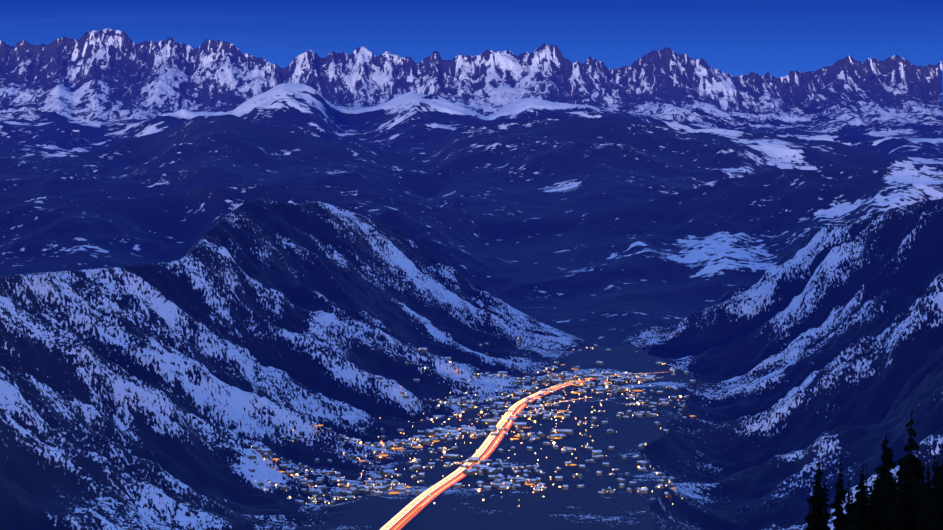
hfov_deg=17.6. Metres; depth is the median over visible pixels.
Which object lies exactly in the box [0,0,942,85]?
sky
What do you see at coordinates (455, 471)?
headlight trail
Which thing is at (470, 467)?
light trail
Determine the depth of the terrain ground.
10541.00 m
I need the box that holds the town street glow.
[271,364,694,493]
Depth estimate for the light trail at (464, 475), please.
7033.41 m
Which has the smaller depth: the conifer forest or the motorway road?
the conifer forest
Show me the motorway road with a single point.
(445, 489)
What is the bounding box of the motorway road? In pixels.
[379,372,672,529]
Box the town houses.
[248,337,694,504]
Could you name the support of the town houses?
on the terrain ground
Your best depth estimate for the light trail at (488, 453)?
7567.96 m
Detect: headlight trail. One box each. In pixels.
[380,378,585,529]
[381,391,540,529]
[383,375,611,529]
[384,391,542,529]
[386,387,554,529]
[387,372,657,529]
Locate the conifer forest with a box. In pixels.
[805,411,942,529]
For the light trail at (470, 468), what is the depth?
7015.03 m
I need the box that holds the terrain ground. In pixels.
[0,28,942,529]
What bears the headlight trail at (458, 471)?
on the terrain ground
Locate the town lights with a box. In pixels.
[255,347,682,507]
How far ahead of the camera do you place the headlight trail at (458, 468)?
7081.20 m
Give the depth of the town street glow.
7829.76 m

